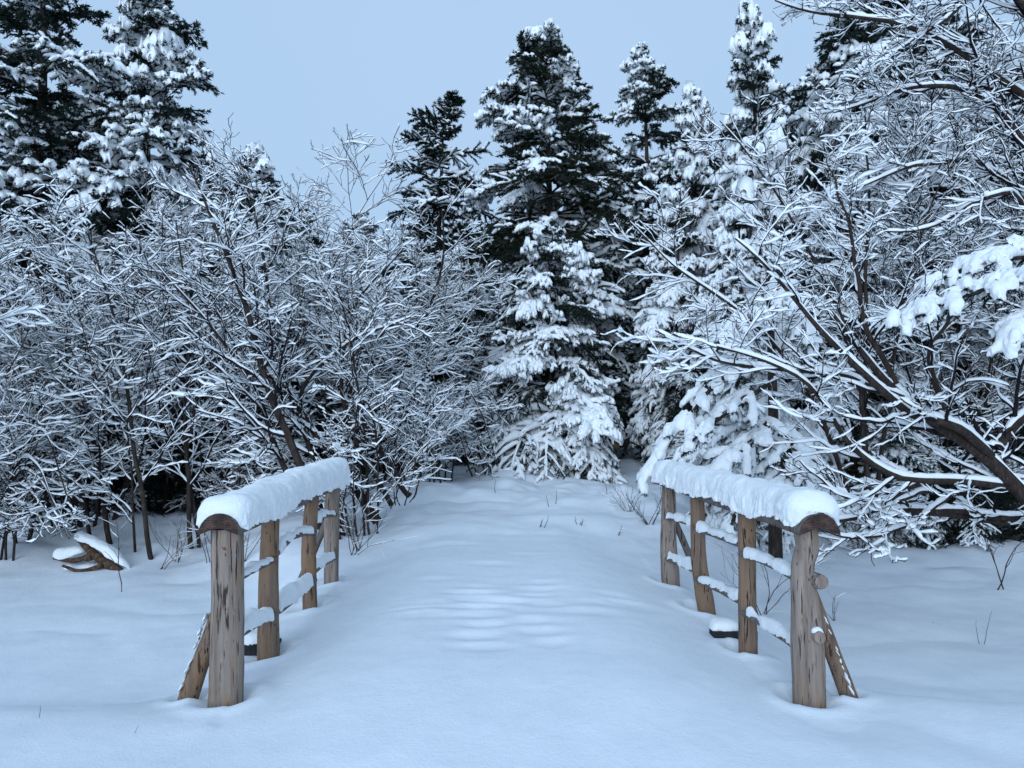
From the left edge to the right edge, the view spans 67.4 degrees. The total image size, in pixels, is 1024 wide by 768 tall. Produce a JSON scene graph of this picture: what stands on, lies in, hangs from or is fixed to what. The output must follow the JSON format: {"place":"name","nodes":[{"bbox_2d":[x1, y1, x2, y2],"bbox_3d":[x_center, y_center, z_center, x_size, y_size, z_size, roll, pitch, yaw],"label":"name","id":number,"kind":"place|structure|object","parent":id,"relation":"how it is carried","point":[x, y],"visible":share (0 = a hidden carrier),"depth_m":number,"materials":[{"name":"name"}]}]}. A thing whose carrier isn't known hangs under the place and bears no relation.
{"place":"outdoors","nodes":[
{"label":"outdoors","id":0,"kind":"place"},
{"bbox_2d":[0,439,1023,767],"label":"ground","id":1,"kind":"structure","parent":0,"point":[476,623],"depth_m":5.39,"materials":[{"name":"snow"}]},
{"bbox_2d":[0,133,56,235],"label":"spruce tree","id":2,"kind":"object","parent":1,"relation":"on","point":[7,158],"visible":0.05,"depth_m":26.82,"materials":[{"name":"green plant"}]},
{"bbox_2d":[0,392,101,530],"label":"brush shrub","id":3,"kind":"object","parent":1,"relation":"on","point":[55,497],"visible":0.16,"depth_m":10.39,"materials":[{"name":"white wood"}]},
{"bbox_2d":[0,213,103,478],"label":"alder shrub","id":4,"kind":"object","parent":1,"relation":"on","point":[9,316],"visible":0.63,"depth_m":9.22,"materials":[{"name":"white plant"}]},
{"bbox_2d":[0,381,119,560],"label":"brush shrub","id":5,"kind":"object","parent":1,"relation":"on","point":[15,523],"visible":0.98,"depth_m":9.23,"materials":[{"name":"white wood"}]},
{"bbox_2d":[0,262,119,516],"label":"spruce tree","id":6,"kind":"object","parent":1,"relation":"on","point":[43,266],"visible":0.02,"depth_m":12.36,"materials":[{"name":"green plant"}]},
{"bbox_2d":[27,444,97,512],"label":"spruce tree","id":7,"kind":"object","parent":1,"relation":"on","point":[81,504],"visible":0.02,"depth_m":11.65,"materials":[{"name":"green plant"}]},
{"bbox_2d":[0,0,142,377],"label":"spruce tree","id":8,"kind":"object","parent":1,"relation":"on","point":[44,119],"visible":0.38,"depth_m":13.67,"materials":[{"name":"white plant"}]},
{"bbox_2d":[0,222,181,437],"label":"alder shrub","id":9,"kind":"object","parent":1,"relation":"on","point":[17,246],"visible":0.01,"depth_m":11.67,"materials":[{"name":"white plant"}]},
{"bbox_2d":[52,531,130,571],"bbox_3d":[-5.077,2.034,9.268,1.033,0.493,0.422,0,-2,0],"label":"fallen log","id":10,"kind":"object","parent":1,"relation":"on","point":[89,544],"visible":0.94,"depth_m":9.20,"materials":[{"name":"brown wood"}]},
{"bbox_2d":[0,221,194,543],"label":"alder shrub","id":11,"kind":"object","parent":1,"relation":"on","point":[11,256],"visible":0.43,"depth_m":9.79,"materials":[{"name":"white plant"}]},
{"bbox_2d":[74,202,135,316],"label":"spruce tree","id":12,"kind":"object","parent":1,"relation":"on","point":[115,216],"visible":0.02,"depth_m":13.94,"materials":[{"name":"green plant"}]},
{"bbox_2d":[0,164,225,559],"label":"alder shrub","id":13,"kind":"object","parent":1,"relation":"on","point":[131,437],"visible":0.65,"depth_m":9.75,"materials":[{"name":"white plant"}]},
{"bbox_2d":[99,513,133,591],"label":"twig","id":14,"kind":"object","parent":1,"relation":"on","point":[118,547],"visible":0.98,"depth_m":8.24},
{"bbox_2d":[83,419,183,517],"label":"spruce tree","id":15,"kind":"object","parent":1,"relation":"on","point":[152,480],"visible":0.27,"depth_m":11.39,"materials":[{"name":"green plant"}]},
{"bbox_2d":[26,0,244,477],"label":"spruce tree","id":16,"kind":"object","parent":1,"relation":"on","point":[152,39],"visible":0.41,"depth_m":14.22,"materials":[{"name":"white plant"}]},
{"bbox_2d":[0,193,272,526],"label":"alder shrub","id":17,"kind":"object","parent":1,"relation":"on","point":[127,363],"visible":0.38,"depth_m":10.04,"materials":[{"name":"white plant"}]},
{"bbox_2d":[0,196,289,548],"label":"alder shrub","id":18,"kind":"object","parent":1,"relation":"on","point":[210,404],"visible":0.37,"depth_m":9.96,"materials":[{"name":"white plant"}]},
{"bbox_2d":[0,112,294,513],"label":"alder shrub","id":19,"kind":"object","parent":1,"relation":"on","point":[79,220],"visible":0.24,"depth_m":10.95,"materials":[{"name":"white plant"}]},
{"bbox_2d":[77,309,219,509],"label":"spruce tree","id":20,"kind":"object","parent":1,"relation":"on","point":[182,469],"visible":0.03,"depth_m":12.42,"materials":[{"name":"green plant"}]},
{"bbox_2d":[147,508,203,562],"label":"brush shrub","id":21,"kind":"object","parent":1,"relation":"on","point":[181,550],"visible":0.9,"depth_m":9.49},
{"bbox_2d":[160,532,198,569],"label":"brush shrub","id":22,"kind":"object","parent":1,"relation":"on","point":[167,562],"visible":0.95,"depth_m":9.36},
{"bbox_2d":[105,254,253,484],"bbox_3d":[-5.417,0.372,13.804,4.640,5.724,3.182,0,-2,-11],"label":"spruce tree","id":23,"kind":"object","parent":1,"relation":"on","point":[190,292],"visible":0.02,"depth_m":13.62,"materials":[{"name":"green plant"}]},
{"bbox_2d":[44,169,344,324],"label":"alder shrub","id":24,"kind":"object","parent":1,"relation":"on","point":[317,190],"visible":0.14,"depth_m":13.56,"materials":[{"name":"white plant"}]},
{"bbox_2d":[186,517,210,562],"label":"brush shrub","id":25,"kind":"object","parent":1,"relation":"on","point":[201,539],"visible":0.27,"depth_m":9.15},
{"bbox_2d":[157,408,254,515],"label":"spruce tree","id":26,"kind":"object","parent":1,"relation":"on","point":[175,502],"visible":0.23,"depth_m":11.61,"materials":[{"name":"green plant"}]},
{"bbox_2d":[178,168,252,274],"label":"spruce tree","id":27,"kind":"object","parent":1,"relation":"on","point":[215,189],"visible":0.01,"depth_m":25.00,"materials":[{"name":"white plant"}]},
{"bbox_2d":[190,392,312,498],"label":"brush shrub","id":28,"kind":"object","parent":1,"relation":"on","point":[220,487],"visible":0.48,"depth_m":10.27,"materials":[{"name":"white wood"}]},
{"bbox_2d":[226,140,293,278],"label":"spruce tree","id":29,"kind":"object","parent":1,"relation":"on","point":[264,166],"visible":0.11,"depth_m":25.98,"materials":[{"name":"white plant"}]},
{"bbox_2d":[177,457,350,707],"bbox_3d":[-1.715,1.367,5.694,0.557,1.486,3.222,0,-2,-3],"label":"log railing","id":30,"kind":"object","parent":1,"relation":"on","point":[230,639],"visible":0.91,"depth_m":4.61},
{"bbox_2d":[195,301,335,500],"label":"spruce tree","id":31,"kind":"object","parent":1,"relation":"on","point":[291,336],"visible":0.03,"depth_m":13.05,"materials":[{"name":"green plant"}]},
{"bbox_2d":[163,192,378,463],"bbox_3d":[-4.159,-0.605,13.699,3.866,4.979,3.167,0,-2,11],"label":"alder shrub","id":32,"kind":"object","parent":1,"relation":"on","point":[302,255],"visible":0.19,"depth_m":12.93,"materials":[{"name":"white plant"}]},
{"bbox_2d":[96,112,452,539],"bbox_3d":[-2.696,-0.882,9.473,3.987,5.822,2.936,0,-2,0],"label":"alder shrub","id":33,"kind":"object","parent":1,"relation":"on","point":[275,405],"visible":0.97,"depth_m":8.98,"materials":[{"name":"white plant"}]},
{"bbox_2d":[126,123,434,479],"bbox_3d":[-3.284,-0.983,12.602,5.329,6.024,5.231,1,-3,-32],"label":"alder shrub","id":34,"kind":"object","parent":1,"relation":"on","point":[339,159],"visible":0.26,"depth_m":11.98,"materials":[{"name":"white plant"}]},
{"bbox_2d":[241,204,321,396],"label":"spruce tree","id":35,"kind":"object","parent":1,"relation":"on","point":[265,241],"visible":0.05,"depth_m":16.32,"materials":[{"name":"white plant"}]},
{"bbox_2d":[242,397,327,476],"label":"spruce tree","id":36,"kind":"object","parent":1,"relation":"on","point":[295,435],"visible":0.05,"depth_m":12.06,"materials":[{"name":"green plant"}]},
{"bbox_2d":[284,209,328,300],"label":"spruce tree","id":37,"kind":"object","parent":1,"relation":"on","point":[313,238],"visible":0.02,"depth_m":28.90,"materials":[{"name":"white plant"}]},
{"bbox_2d":[224,221,430,524],"bbox_3d":[-2.409,-0.236,10.052,2.569,4.001,1.905,0,-2,0],"label":"alder shrub","id":38,"kind":"object","parent":1,"relation":"on","point":[341,373],"visible":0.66,"depth_m":9.85,"materials":[{"name":"white plant"}]},
{"bbox_2d":[210,210,459,462],"bbox_3d":[-3.013,-0.643,13.557,3.643,4.960,4.088,-2,-3,34],"label":"alder shrub","id":39,"kind":"object","parent":1,"relation":"on","point":[323,379],"visible":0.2,"depth_m":13.77,"materials":[{"name":"white plant"}]},
{"bbox_2d":[307,395,375,489],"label":"spruce tree","id":40,"kind":"object","parent":1,"relation":"on","point":[329,408],"visible":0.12,"depth_m":12.65,"materials":[{"name":"green plant"}]},
{"bbox_2d":[291,277,397,458],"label":"spruce tree","id":41,"kind":"object","parent":1,"relation":"on","point":[329,350],"visible":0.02,"depth_m":14.79,"materials":[{"name":"green plant"}]},
{"bbox_2d":[259,227,448,349],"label":"alder shrub","id":42,"kind":"object","parent":1,"relation":"on","point":[356,255],"visible":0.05,"depth_m":16.98,"materials":[{"name":"white plant"}]},
{"bbox_2d":[336,209,385,385],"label":"spruce tree","id":43,"kind":"object","parent":1,"relation":"on","point":[364,218],"visible":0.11,"depth_m":27.02,"materials":[{"name":"white plant"}]},
{"bbox_2d":[339,489,384,550],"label":"brush shrub","id":44,"kind":"object","parent":1,"relation":"on","point":[352,530],"visible":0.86,"depth_m":8.64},
{"bbox_2d":[249,279,484,481],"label":"alder shrub","id":45,"kind":"object","parent":1,"relation":"on","point":[413,360],"visible":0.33,"depth_m":12.60,"materials":[{"name":"white plant"}]},
{"bbox_2d":[339,501,416,558],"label":"brush shrub","id":46,"kind":"object","parent":1,"relation":"on","point":[368,538],"visible":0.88,"depth_m":8.43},
{"bbox_2d":[296,380,461,536],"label":"brush shrub","id":47,"kind":"object","parent":1,"relation":"on","point":[353,457],"visible":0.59,"depth_m":9.16,"materials":[{"name":"white wood"}]},
{"bbox_2d":[357,384,427,475],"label":"spruce tree","id":48,"kind":"object","parent":1,"relation":"on","point":[371,462],"visible":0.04,"depth_m":13.90,"materials":[{"name":"green plant"}]},
{"bbox_2d":[349,266,460,468],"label":"spruce tree","id":49,"kind":"object","parent":1,"relation":"on","point":[449,465],"visible":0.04,"depth_m":16.34,"materials":[{"name":"green plant"}]},
{"bbox_2d":[288,232,532,442],"bbox_3d":[-2.459,-0.561,16.010,4.704,4.922,5.016,-2,-3,37],"label":"alder shrub","id":50,"kind":"object","parent":1,"relation":"on","point":[472,325],"visible":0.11,"depth_m":15.64,"materials":[{"name":"white plant"}]},
{"bbox_2d":[332,217,494,390],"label":"alder shrub","id":51,"kind":"object","parent":1,"relation":"on","point":[476,280],"visible":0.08,"depth_m":17.00,"materials":[{"name":"white plant"}]},
{"bbox_2d":[349,368,481,482],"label":"brush shrub","id":52,"kind":"object","parent":1,"relation":"on","point":[440,420],"visible":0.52,"depth_m":11.82,"materials":[{"name":"white wood"}]},
{"bbox_2d":[359,372,471,508],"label":"brush shrub","id":53,"kind":"object","parent":1,"relation":"on","point":[417,447],"visible":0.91,"depth_m":9.47,"materials":[{"name":"white wood"}]},
{"bbox_2d":[384,89,500,330],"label":"spruce tree","id":54,"kind":"object","parent":1,"relation":"on","point":[433,156],"visible":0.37,"depth_m":24.02,"materials":[{"name":"green plant"}]},
{"bbox_2d":[409,307,492,465],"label":"spruce tree","id":55,"kind":"object","parent":1,"relation":"on","point":[469,374],"visible":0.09,"depth_m":16.56,"materials":[{"name":"green plant"}]},
{"bbox_2d":[371,167,533,473],"bbox_3d":[-1.181,-1.047,14.241,3.172,5.861,2.696,0,-2,0],"label":"alder shrub","id":56,"kind":"object","parent":1,"relation":"on","point":[433,302],"visible":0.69,"depth_m":14.01,"materials":[{"name":"white plant"}]},
{"bbox_2d":[427,228,487,322],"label":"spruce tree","id":57,"kind":"object","parent":1,"relation":"on","point":[455,235],"visible":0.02,"depth_m":33.02,"materials":[{"name":"green plant"}]},
{"bbox_2d":[427,246,499,464],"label":"spruce tree","id":58,"kind":"object","parent":1,"relation":"on","point":[479,314],"visible":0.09,"depth_m":17.46,"materials":[{"name":"green plant"}]},
{"bbox_2d":[411,365,523,481],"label":"brush shrub","id":59,"kind":"object","parent":1,"relation":"on","point":[455,445],"visible":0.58,"depth_m":13.04,"materials":[{"name":"white wood"}]},
{"bbox_2d":[400,379,534,476],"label":"brush shrub","id":60,"kind":"object","parent":1,"relation":"on","point":[478,415],"visible":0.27,"depth_m":13.77,"materials":[{"name":"white wood"}]},
{"bbox_2d":[485,292,543,374],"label":"spruce tree","id":61,"kind":"object","parent":1,"relation":"on","point":[501,307],"visible":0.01,"depth_m":27.85,"materials":[{"name":"green plant"}]},
{"bbox_2d":[466,224,639,483],"bbox_3d":[0.888,-0.024,14.637,3.272,6.169,3.473,-1,-2,13],"label":"spruce tree","id":62,"kind":"object","parent":1,"relation":"on","point":[575,407],"visible":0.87,"depth_m":13.95,"materials":[{"name":"white plant"}]},
{"bbox_2d":[445,17,670,459],"bbox_3d":[1.020,-3.010,19.192,6.998,11.958,6.264,0,-2,0],"label":"spruce tree","id":63,"kind":"object","parent":1,"relation":"on","point":[539,93],"visible":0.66,"depth_m":18.52,"materials":[{"name":"green plant"}]},
{"bbox_2d":[558,191,672,392],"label":"spruce tree","id":64,"kind":"object","parent":1,"relation":"on","point":[639,211],"visible":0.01,"depth_m":25.98,"materials":[{"name":"green plant"}]},
{"bbox_2d":[592,467,643,511],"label":"brush shrub","id":65,"kind":"object","parent":1,"relation":"on","point":[620,498],"visible":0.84,"depth_m":10.52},
{"bbox_2d":[558,41,692,401],"bbox_3d":[4.158,-4.099,23.123,5.242,12.594,4.562,-2,-3,33],"label":"spruce tree","id":66,"kind":"object","parent":1,"relation":"on","point":[642,88],"visible":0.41,"depth_m":23.00,"materials":[{"name":"white plant"}]},
{"bbox_2d":[615,486,661,524],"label":"brush shrub","id":67,"kind":"object","parent":1,"relation":"on","point":[642,517],"visible":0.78,"depth_m":9.79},
{"bbox_2d":[627,203,711,468],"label":"spruce tree","id":68,"kind":"object","parent":1,"relation":"on","point":[660,401],"visible":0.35,"depth_m":15.69,"materials":[{"name":"white plant"}]},
{"bbox_2d":[639,79,723,411],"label":"spruce tree","id":69,"kind":"object","parent":1,"relation":"on","point":[690,164],"visible":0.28,"depth_m":16.91,"materials":[{"name":"white plant"}]},
{"bbox_2d":[651,177,714,227],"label":"spruce tree","id":70,"kind":"object","parent":1,"relation":"on","point":[672,183],"visible":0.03,"depth_m":30.24,"materials":[{"name":"white plant"}]},
{"bbox_2d":[655,267,739,459],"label":"spruce tree","id":71,"kind":"object","parent":1,"relation":"on","point":[683,378],"visible":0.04,"depth_m":14.28,"materials":[{"name":"white plant"}]},
{"bbox_2d":[704,140,729,253],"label":"spruce tree","id":72,"kind":"object","parent":1,"relation":"on","point":[709,170],"depth_m":24.27,"materials":[{"name":"white plant"}]},
{"bbox_2d":[636,256,826,558],"bbox_3d":[2.320,0.258,8.307,2.003,3.516,1.139,0,-2,0],"label":"spruce tree","id":73,"kind":"object","parent":1,"relation":"on","point":[696,424],"visible":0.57,"depth_m":8.19,"materials":[{"name":"white plant"}]},
{"bbox_2d":[651,459,857,708],"bbox_3d":[1.653,1.376,5.704,0.560,1.480,3.229,0,-2,-3],"label":"log railing","id":74,"kind":"object","parent":1,"relation":"on","point":[803,514],"visible":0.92,"depth_m":4.83,"materials":[{"name":"wood"}]},
{"bbox_2d":[704,0,808,387],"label":"spruce tree","id":75,"kind":"object","parent":1,"relation":"on","point":[751,41],"visible":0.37,"depth_m":14.46,"materials":[{"name":"white plant"}]},
{"bbox_2d":[681,202,850,552],"bbox_3d":[3.334,0.463,10.833,2.259,6.095,2.004,1,-2,-12],"label":"spruce tree","id":76,"kind":"object","parent":1,"relation":"on","point":[729,430],"visible":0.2,"depth_m":10.45,"materials":[{"name":"white plant"}]},
{"bbox_2d":[707,527,832,614],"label":"brush shrub","id":77,"kind":"object","parent":1,"relation":"on","point":[762,575],"visible":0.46,"depth_m":7.65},
{"bbox_2d":[763,94,828,192],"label":"spruce tree","id":78,"kind":"object","parent":1,"relation":"on","point":[793,105],"visible":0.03,"depth_m":21.89,"materials":[{"name":"white plant"}]},
{"bbox_2d":[594,62,1002,507],"bbox_3d":[3.278,-1.244,8.974,4.663,5.639,2.514,1,-3,-19],"label":"alder shrub","id":79,"kind":"object","parent":1,"relation":"on","point":[863,396],"visible":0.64,"depth_m":8.90,"materials":[{"name":"white plant"}]},
{"bbox_2d":[736,253,862,466],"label":"spruce tree","id":80,"kind":"object","parent":1,"relation":"on","point":[781,276],"visible":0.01,"depth_m":12.70,"materials":[{"name":"white plant"}]},
{"bbox_2d":[600,122,1023,536],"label":"leaning tree","id":81,"kind":"object","parent":1,"relation":"on","point":[939,420],"visible":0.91,"depth_m":6.27,"materials":[{"name":"white wood"}]},
{"bbox_2d":[687,14,1023,279],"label":"alder shrub","id":82,"kind":"object","parent":1,"relation":"on","point":[936,179],"visible":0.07,"depth_m":12.01,"materials":[{"name":"white plant"}]},
{"bbox_2d":[826,523,894,556],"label":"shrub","id":83,"kind":"object","parent":1,"relation":"on","point":[852,545],"visible":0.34,"depth_m":10.05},
{"bbox_2d":[777,0,961,409],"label":"spruce tree","id":84,"kind":"object","parent":1,"relation":"on","point":[822,75],"visible":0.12,"depth_m":16.73,"materials":[{"name":"white plant"}]},
{"bbox_2d":[784,174,954,549],"bbox_3d":[4.908,0.188,11.442,2.708,6.684,3.070,2,-3,-33],"label":"spruce tree","id":85,"kind":"object","parent":1,"relation":"on","point":[818,431],"visible":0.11,"depth_m":11.00,"materials":[{"name":"white plant"}]},
{"bbox_2d":[762,80,994,268],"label":"alder shrub","id":86,"kind":"object","parent":1,"relation":"on","point":[820,118],"visible":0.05,"depth_m":13.79,"materials":[{"name":"white plant"}]},
{"bbox_2d":[770,449,1023,565],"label":"fallen tree","id":87,"kind":"object","parent":1,"relation":"on","point":[874,516],"visible":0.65,"depth_m":6.68,"materials":[{"name":"white wood"}]},
{"bbox_2d":[772,0,1023,318],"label":"birch tree","id":88,"kind":"object","parent":1,"relation":"on","point":[1013,132],"visible":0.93,"depth_m":9.22,"materials":[{"name":"white wood"}]},
{"bbox_2d":[786,114,1023,533],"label":"alder shrub","id":89,"kind":"object","parent":1,"relation":"on","point":[985,364],"visible":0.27,"depth_m":10.46,"materials":[{"name":"white plant"}]},
{"bbox_2d":[788,124,1023,399],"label":"alder shrub","id":90,"kind":"object","parent":1,"relation":"on","point":[896,294],"visible":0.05,"depth_m":12.10,"materials":[{"name":"white plant"}]},
{"bbox_2d":[852,408,960,548],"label":"spruce tree","id":91,"kind":"object","parent":1,"relation":"on","point":[919,460],"visible":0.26,"depth_m":10.45,"materials":[{"name":"white plant"}]},
{"bbox_2d":[806,0,1023,397],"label":"alder shrub","id":92,"kind":"object","parent":1,"relation":"on","point":[875,118],"visible":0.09,"depth_m":11.11,"materials":[{"name":"white plant"}]},
{"bbox_2d":[849,206,1006,494],"bbox_3d":[6.764,0.195,13.382,3.807,6.849,5.552,1,-3,-22],"label":"spruce tree","id":93,"kind":"object","parent":1,"relation":"on","point":[904,244],"depth_m":12.70,"materials":[{"name":"white plant"}]},
{"bbox_2d":[851,33,1023,210],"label":"alder shrub","id":94,"kind":"object","parent":1,"relation":"on","point":[959,107],"visible":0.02,"depth_m":14.63,"materials":[{"name":"white plant"}]},
{"bbox_2d":[870,131,1023,499],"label":"tree","id":95,"kind":"object","parent":1,"relation":"on","point":[959,192],"visible":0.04,"depth_m":12.20,"materials":[{"name":"white plant"}]},
{"bbox_2d":[884,234,1023,363],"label":"spruce tree","id":96,"kind":"object","parent":1,"relation":"on","point":[1002,279],"visible":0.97,"depth_m":5.64,"materials":[{"name":"white plant"}]},
{"bbox_2d":[887,10,1023,217],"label":"spruce tree","id":97,"kind":"object","parent":1,"relation":"on","point":[976,43],"visible":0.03,"depth_m":20.67,"materials":[{"name":"white plant"}]},
{"bbox_2d":[912,393,1019,551],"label":"spruce tree","id":98,"kind":"object","parent":1,"relation":"on","point":[991,529],"visible":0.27,"depth_m":10.22,"materials":[{"name":"white plant"}]},
{"bbox_2d":[945,179,1022,442],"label":"spruce tree","id":99,"kind":"object","parent":1,"relation":"on","point":[1009,230],"visible":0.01,"depth_m":12.85,"materials":[{"name":"white plant"}]},
{"bbox_2d":[952,166,1023,448],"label":"tree","id":100,"kind":"object","parent":1,"relation":"on","point":[977,400],"visible":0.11,"depth_m":10.62,"materials":[{"name":"white plant"}]},
{"bbox_2d":[978,524,1023,589],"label":"sapling","id":101,"kind":"object","parent":1,"relation":"on","point":[1001,584],"visible":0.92,"depth_m":8.58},
{"bbox_2d":[986,388,1023,541],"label":"spruce tree","id":102,"kind":"object","parent":1,"relation":"on","point":[1010,463],"visible":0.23,"depth_m":10.33,"materials":[{"name":"green plant"}]},
{"bbox_2d":[990,50,1023,176],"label":"spruce tree","id":103,"kind":"object","parent":1,"relation":"on","point":[1017,100],"visible":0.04,"depth_m":23.47,"materials":[{"name":"white plant"}]},
{"bbox_2d":[0,0,1023,350],"label":"sky","id":104,"kind":"structure","parent":0,"point":[289,72],"materials":[{"name":"blue"}]},
{"bbox_2d":[609,428,632,448],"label":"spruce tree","id":105,"kind":"object","parent":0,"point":[626,439],"visible":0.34,"depth_m":16.34,"materials":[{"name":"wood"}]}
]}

